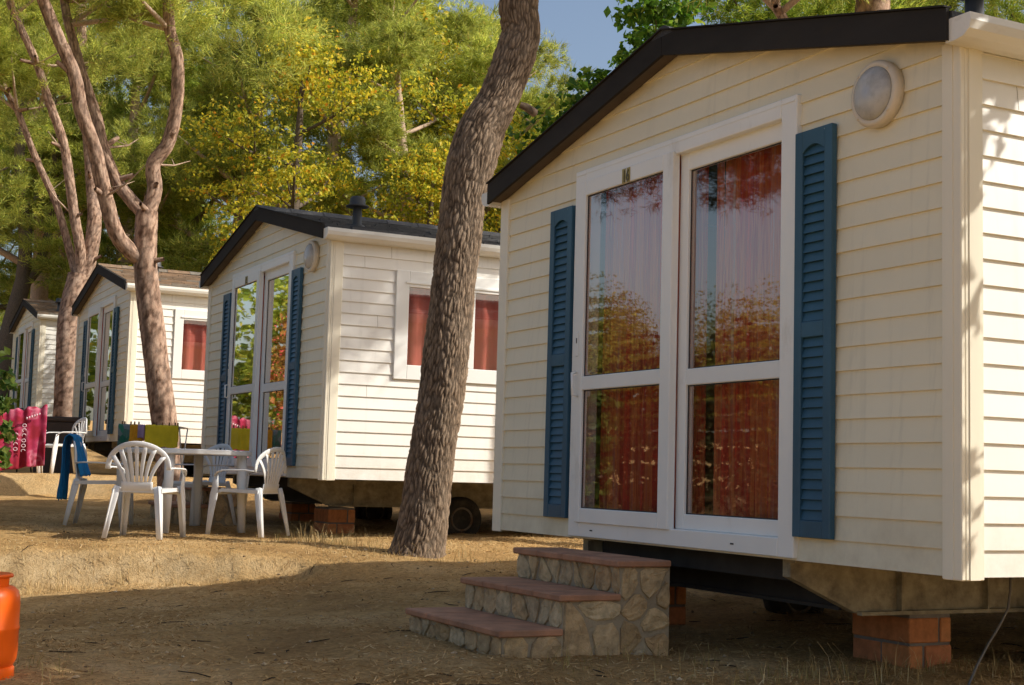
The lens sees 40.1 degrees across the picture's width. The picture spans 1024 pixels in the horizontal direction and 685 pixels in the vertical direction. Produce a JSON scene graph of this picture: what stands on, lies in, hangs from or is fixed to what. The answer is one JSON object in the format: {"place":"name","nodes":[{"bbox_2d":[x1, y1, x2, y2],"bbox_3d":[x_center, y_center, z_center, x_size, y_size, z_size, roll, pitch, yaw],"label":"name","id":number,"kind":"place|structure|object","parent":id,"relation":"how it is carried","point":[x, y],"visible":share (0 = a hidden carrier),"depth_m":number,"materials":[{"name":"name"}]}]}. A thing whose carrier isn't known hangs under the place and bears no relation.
{"place":"outdoors","nodes":[
{"label":"outdoors","id":0,"kind":"place"},
{"bbox_2d":[0,447,1023,684],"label":"ground","id":1,"kind":"structure","parent":0,"point":[25,490],"depth_m":8.49,"materials":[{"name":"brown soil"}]},
{"bbox_2d":[0,346,18,468],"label":"oleander bush","id":2,"kind":"object","parent":1,"relation":"on","point":[6,427],"visible":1,"depth_m":11.40,"materials":[{"name":"green plant"}]},
{"bbox_2d":[0,572,19,679],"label":"gas bottle","id":3,"kind":"object","parent":1,"relation":"on","point":[9,612],"visible":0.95,"depth_m":5.41,"materials":[{"name":"orange metal"}]},
{"bbox_2d":[0,430,46,472],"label":"garden chair","id":4,"kind":"object","parent":1,"relation":"on","point":[39,469],"visible":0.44,"depth_m":17.96,"materials":[{"name":"white plastic"}]},
{"bbox_2d":[0,404,47,470],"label":"beach towel","id":5,"kind":"object","parent":4,"relation":"hanging from","point":[27,446],"visible":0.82,"depth_m":17.84,"materials":[{"name":"pink fabric"}]},
{"bbox_2d":[0,46,76,309],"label":"pine tree","id":6,"kind":"object","parent":1,"relation":"on","point":[7,260],"visible":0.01,"depth_m":40.97,"materials":[{"name":"green plant"}]},
{"bbox_2d":[9,298,87,446],"bbox_3d":[-7.205,0.926,32.855,8.307,3.254,4.255,4,-6,-27],"label":"mobile home","id":7,"kind":"object","parent":1,"relation":"on","point":[33,327],"visible":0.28,"depth_m":29.93,"materials":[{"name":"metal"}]},
{"bbox_2d":[14,321,33,409],"bbox_3d":[-10.793,0.651,31.022,0.164,2.092,2.010,4,-6,-27],"label":"sliding door","id":8,"kind":"structure","parent":7,"relation":"in","point":[25,330],"depth_m":31.02,"materials":[{"name":"white plastic"}]},
{"bbox_2d":[33,416,87,472],"bbox_3d":[-6.683,1.522,20.735,0.630,0.835,0.533,2,-5,-1],"label":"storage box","id":9,"kind":"object","parent":1,"relation":"on","point":[60,424],"visible":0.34,"depth_m":20.50,"materials":[{"name":"plastic"}]},
{"bbox_2d":[36,417,87,473],"bbox_3d":[-5.962,1.374,18.703,0.538,0.775,0.583,6,-7,-37],"label":"garden chair","id":10,"kind":"object","parent":1,"relation":"on","point":[55,445],"visible":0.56,"depth_m":18.65,"materials":[{"name":"white plastic"}]},
{"bbox_2d":[0,88,130,327],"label":"pine tree","id":11,"kind":"object","parent":1,"relation":"on","point":[2,311],"visible":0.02,"depth_m":41.24,"materials":[{"name":"green plant"}]},
{"bbox_2d":[0,0,136,396],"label":"pine tree","id":12,"kind":"object","parent":1,"relation":"on","point":[20,291],"visible":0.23,"depth_m":34.53,"materials":[{"name":"green plant"}]},
{"bbox_2d":[0,0,167,303],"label":"pine tree","id":13,"kind":"object","parent":1,"relation":"on","point":[39,293],"visible":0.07,"depth_m":35.39,"materials":[{"name":"green plant"}]},
{"bbox_2d":[62,441,132,524],"bbox_3d":[-3.739,1.270,12.753,0.538,0.775,0.583,2,-5,-6],"label":"garden chair","id":14,"kind":"object","parent":1,"relation":"on","point":[81,481],"visible":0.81,"depth_m":12.55,"materials":[{"name":"white plastic"}]},
{"bbox_2d":[56,433,90,500],"bbox_3d":[-3.984,1.135,12.789,0.252,0.609,0.344,2,-5,-5],"label":"beach towel","id":15,"kind":"object","parent":14,"relation":"hanging from","point":[62,489],"visible":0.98,"depth_m":12.73,"materials":[{"name":"blue fabric"}]},
{"bbox_2d":[0,0,195,416],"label":"pine tree","id":16,"kind":"object","parent":1,"relation":"on","point":[83,259],"visible":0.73,"depth_m":25.49,"materials":[{"name":"green plant"}]},
{"bbox_2d":[0,3,247,294],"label":"pine tree","id":17,"kind":"object","parent":1,"relation":"on","point":[58,264],"visible":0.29,"depth_m":34.41,"materials":[{"name":"green plant"}]},
{"bbox_2d":[101,441,186,539],"bbox_3d":[-2.974,1.192,11.362,0.583,0.775,0.538,1,-5,4],"label":"garden chair","id":18,"kind":"object","parent":1,"relation":"on","point":[127,488],"visible":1,"depth_m":11.17,"materials":[{"name":"white plastic"}]},
{"bbox_2d":[114,421,187,509],"bbox_3d":[-3.993,1.377,15.547,0.674,0.975,0.518,2,-5,-3],"label":"clothes airer","id":19,"kind":"object","parent":1,"relation":"on","point":[181,459],"visible":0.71,"depth_m":15.49,"materials":[{"name":"white metal"}]},
{"bbox_2d":[117,424,129,445],"bbox_3d":[-4.237,1.031,15.321,0.127,0.289,0.060,2,-5,-2],"label":"towel","id":20,"kind":"object","parent":19,"relation":"hanging from","point":[123,432],"visible":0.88,"depth_m":15.30,"materials":[{"name":"green fabric"}]},
{"bbox_2d":[129,424,142,440],"bbox_3d":[-4.112,1.005,15.332,0.155,0.225,0.058,2,-5,-3],"label":"towel","id":21,"kind":"object","parent":19,"relation":"hanging from","point":[133,432],"visible":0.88,"depth_m":15.31,"materials":[{"name":"orange fabric"}]},
{"bbox_2d":[137,424,144,440],"bbox_3d":[-4.049,0.988,15.330,0.073,0.187,0.071,2,-5,-3],"label":"towel","id":22,"kind":"object","parent":19,"relation":"hanging from","point":[141,431],"visible":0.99,"depth_m":15.31,"materials":[{"name":"purple fabric"}]},
{"bbox_2d":[144,424,178,447],"bbox_3d":[-3.831,1.028,15.343,0.359,0.258,0.062,2,-5,-3],"label":"towel","id":23,"kind":"object","parent":19,"relation":"hanging from","point":[159,436],"visible":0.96,"depth_m":15.32,"materials":[{"name":"yellow fabric"}]},
{"bbox_2d":[71,262,232,478],"bbox_3d":[-2.585,0.708,22.802,8.307,3.254,4.255,4,-6,-27],"label":"mobile home","id":24,"kind":"object","parent":1,"relation":"on","point":[110,391],"visible":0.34,"depth_m":19.79,"materials":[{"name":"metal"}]},
{"bbox_2d":[81,295,116,441],"bbox_3d":[-6.173,0.433,20.968,0.164,2.092,2.010,4,-6,-27],"label":"sliding door","id":25,"kind":"structure","parent":24,"relation":"in","point":[92,370],"depth_m":20.95,"materials":[{"name":"white plastic"}]},
{"bbox_2d":[172,309,207,379],"bbox_3d":[-4.070,0.064,19.864,1.460,0.970,0.092,4,-6,-27],"label":"window","id":26,"kind":"structure","parent":24,"relation":"in","point":[181,315],"depth_m":19.56,"materials":[{"name":"white plastic"}]},
{"bbox_2d":[38,0,283,271],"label":"pine tree","id":27,"kind":"object","parent":1,"relation":"on","point":[168,235],"visible":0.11,"depth_m":38.22,"materials":[{"name":"green plant"}]},
{"bbox_2d":[0,0,344,500],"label":"forked pine","id":28,"kind":"object","parent":1,"relation":"on","point":[140,253],"visible":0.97,"depth_m":17.29,"materials":[{"name":"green plant"}]},
{"bbox_2d":[119,448,251,532],"bbox_3d":[-2.906,1.304,12.410,1.000,0.716,1.140,6,-7,-39],"label":"garden table","id":29,"kind":"object","parent":1,"relation":"on","point":[198,454],"visible":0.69,"depth_m":12.26,"materials":[{"name":"white plastic"}]},
{"bbox_2d":[148,486,237,526],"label":"stone steps","id":30,"kind":"structure","parent":1,"relation":"on","point":[222,515],"depth_m":13.29,"materials":[{"name":"stone"}]},
{"bbox_2d":[162,444,236,525],"bbox_3d":[-2.961,1.339,13.319,0.583,0.775,0.538,-3,-7,41],"label":"garden chair","id":31,"kind":"object","parent":1,"relation":"on","point":[222,481],"visible":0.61,"depth_m":13.38,"materials":[{"name":"white plastic"}]},
{"bbox_2d":[150,69,282,264],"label":"pine tree","id":32,"kind":"object","parent":1,"relation":"on","point":[206,220],"visible":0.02,"depth_m":40.04,"materials":[{"name":"green plant"}]},
{"bbox_2d":[111,0,372,272],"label":"pine tree","id":33,"kind":"object","parent":1,"relation":"on","point":[230,89],"visible":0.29,"depth_m":34.42,"materials":[{"name":"green plant"}]},
{"bbox_2d":[205,447,289,537],"bbox_3d":[-2.271,1.292,12.215,0.538,0.775,0.583,0,-6,21],"label":"garden chair","id":34,"kind":"object","parent":1,"relation":"on","point":[271,486],"visible":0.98,"depth_m":12.06,"materials":[{"name":"white plastic"}]},
{"bbox_2d":[118,13,426,265],"bbox_3d":[-4.326,-1.901,27.516,6.376,8.789,5.442,-3,-7,40],"label":"poplar tree","id":35,"kind":"object","parent":1,"relation":"on","point":[292,175],"visible":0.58,"depth_m":27.41,"materials":[{"name":"yellow plant"}]},
{"bbox_2d":[0,529,582,594],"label":"dry grass","id":36,"kind":"structure","parent":1,"relation":"on","point":[348,559],"depth_m":10.58,"materials":[{"name":"plant"}]},
{"bbox_2d":[128,0,459,271],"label":"pine tree","id":37,"kind":"object","parent":1,"relation":"on","point":[355,11],"visible":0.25,"depth_m":32.37,"materials":[{"name":"green plant"}]},
{"bbox_2d":[279,501,315,521],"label":"brick pier","id":38,"kind":"structure","parent":1,"relation":"on","point":[299,511],"depth_m":14.80,"materials":[{"name":"red brick"}]},
{"bbox_2d":[313,506,354,533],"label":"brick pier","id":39,"kind":"structure","parent":1,"relation":"on","point":[331,517],"depth_m":13.08,"materials":[{"name":"orange brick"}]},
{"bbox_2d":[199,196,500,534],"bbox_3d":[1.089,0.531,15.669,8.307,3.254,4.255,4,-6,-27],"label":"mobile home","id":40,"kind":"object","parent":1,"relation":"on","point":[316,329],"visible":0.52,"depth_m":12.72,"materials":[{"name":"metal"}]},
{"bbox_2d":[224,250,296,475],"bbox_3d":[-2.499,0.256,13.836,0.164,2.092,2.010,4,-6,-27],"label":"sliding door","id":41,"kind":"structure","parent":40,"relation":"in","point":[242,397],"depth_m":13.80,"materials":[{"name":"white plastic"}]},
{"bbox_2d":[392,270,498,384],"bbox_3d":[-0.396,-0.112,12.731,1.460,0.970,0.092,4,-6,-27],"label":"window","id":42,"kind":"structure","parent":40,"relation":"in","point":[405,279],"depth_m":12.44,"materials":[{"name":"white plastic"}]},
{"bbox_2d":[288,0,500,216],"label":"pine tree","id":43,"kind":"object","parent":1,"relation":"on","point":[495,10],"visible":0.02,"depth_m":37.33,"materials":[{"name":"green plant"}]},
{"bbox_2d":[265,2,526,229],"bbox_3d":[-1.743,-2.421,30.788,6.497,10.135,6.668,-2,-7,36],"label":"pine tree","id":44,"kind":"object","parent":1,"relation":"on","point":[398,49],"visible":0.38,"depth_m":30.49,"materials":[{"name":"green plant"}]},
{"bbox_2d":[300,0,540,216],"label":"poplar tree","id":45,"kind":"object","parent":1,"relation":"on","point":[435,32],"visible":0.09,"depth_m":32.60,"materials":[{"name":"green plant"}]},
{"bbox_2d":[371,138,501,232],"bbox_3d":[-1.780,-0.847,27.609,4.491,7.116,4.389,1,-5,4],"label":"poplar tree","id":46,"kind":"object","parent":1,"relation":"on","point":[429,171],"visible":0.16,"depth_m":26.96,"materials":[{"name":"yellow plant"}]},
{"bbox_2d":[384,63,534,232],"bbox_3d":[-0.589,-1.478,28.896,5.477,8.678,5.352,-1,-6,24],"label":"poplar tree","id":47,"kind":"object","parent":1,"relation":"on","point":[454,122],"visible":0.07,"depth_m":29.12,"materials":[{"name":"yellow plant"}]},
{"bbox_2d":[387,0,539,558],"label":"leaning pine","id":48,"kind":"object","parent":1,"relation":"on","point":[474,153],"visible":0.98,"depth_m":11.40,"materials":[{"name":"brown plant"}]},
{"bbox_2d":[399,84,575,215],"bbox_3d":[-0.545,-1.871,38.635,6.792,10.596,6.971,1,-6,11],"label":"pine tree","id":49,"kind":"object","parent":1,"relation":"on","point":[531,117],"visible":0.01,"depth_m":38.13,"materials":[{"name":"green plant"}]},
{"bbox_2d":[381,0,597,227],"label":"pine tree","id":50,"kind":"object","parent":1,"relation":"on","point":[468,25],"visible":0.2,"depth_m":33.01,"materials":[{"name":"green plant"}]},
{"bbox_2d":[8,525,1019,684],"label":"pebbles","id":51,"kind":"object","parent":1,"relation":"on","point":[453,652],"visible":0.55,"depth_m":7.35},
{"bbox_2d":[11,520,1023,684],"bbox_3d":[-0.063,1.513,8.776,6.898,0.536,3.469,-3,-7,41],"label":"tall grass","id":52,"kind":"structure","parent":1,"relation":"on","point":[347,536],"depth_m":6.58,"materials":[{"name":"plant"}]},
{"bbox_2d":[15,530,1023,684],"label":"weeds","id":53,"kind":"object","parent":1,"relation":"on","point":[799,673],"visible":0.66,"depth_m":6.28,"materials":[{"name":"green plant"}]},
{"bbox_2d":[22,530,1023,684],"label":"twigs","id":54,"kind":"object","parent":1,"relation":"on","point":[410,630],"visible":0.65,"depth_m":7.33,"materials":[{"name":"brown wood"}]},
{"bbox_2d":[405,547,670,658],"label":"stone steps","id":55,"kind":"structure","parent":1,"relation":"on","point":[547,599],"depth_m":6.84,"materials":[{"name":"stone"}]},
{"bbox_2d":[505,0,751,154],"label":"plane tree","id":56,"kind":"object","parent":1,"relation":"on","point":[654,13],"visible":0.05,"depth_m":22.88,"materials":[{"name":"green plant"}]},
{"bbox_2d":[669,585,685,624],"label":"brick pier","id":57,"kind":"structure","parent":1,"relation":"on","point":[677,611],"depth_m":8.19,"materials":[{"name":"orange brick"}]},
{"bbox_2d":[481,0,1023,615],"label":"mobile home","id":58,"kind":"object","parent":1,"relation":"on","point":[761,308],"visible":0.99,"depth_m":6.57,"materials":[{"name":"beige plastic"}]},
{"bbox_2d":[568,94,801,558],"bbox_3d":[0.825,-0.016,7.174,0.164,2.092,2.010,4,-6,-27],"label":"sliding door","id":59,"kind":"structure","parent":58,"relation":"in","point":[776,123],"depth_m":7.13,"materials":[{"name":"white plastic"}]},
{"bbox_2d":[967,577,1011,684],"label":"electric cable","id":60,"kind":"object","parent":58,"relation":"hanging from","point":[993,634],"visible":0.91,"depth_m":6.19,"materials":[{"name":"black rubber"}]},
{"bbox_2d":[629,0,931,50],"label":"pine tree","id":61,"kind":"object","parent":1,"relation":"on","point":[750,12],"visible":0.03,"depth_m":27.36,"materials":[{"name":"green plant"}]},
{"bbox_2d":[683,0,890,18],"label":"pine tree","id":62,"kind":"object","parent":1,"relation":"on","point":[777,8],"visible":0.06,"depth_m":12.83,"materials":[{"name":"green plant"}]},
{"bbox_2d":[744,0,918,14],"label":"pine tree","id":63,"kind":"object","parent":1,"relation":"on","point":[810,2],"depth_m":30.17,"materials":[{"name":"green plant"}]},
{"bbox_2d":[853,613,950,668],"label":"brick pier","id":64,"kind":"structure","parent":1,"relation":"on","point":[924,635],"depth_m":6.70,"materials":[{"name":"orange brick"}]},
{"bbox_2d":[836,0,1023,19],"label":"pine tree","id":65,"kind":"object","parent":1,"relation":"on","point":[954,4],"visible":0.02,"depth_m":29.89,"materials":[{"name":"green plant"}]},
{"bbox_2d":[957,0,1023,23],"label":"pine tree","id":66,"kind":"object","parent":1,"relation":"on","point":[1012,13],"visible":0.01,"depth_m":27.96,"materials":[{"name":"green plant"}]},
{"bbox_2d":[0,0,1023,291],"label":"sky","id":67,"kind":"structure","parent":0,"point":[592,38],"materials":[{"name":"blue"}]}
]}

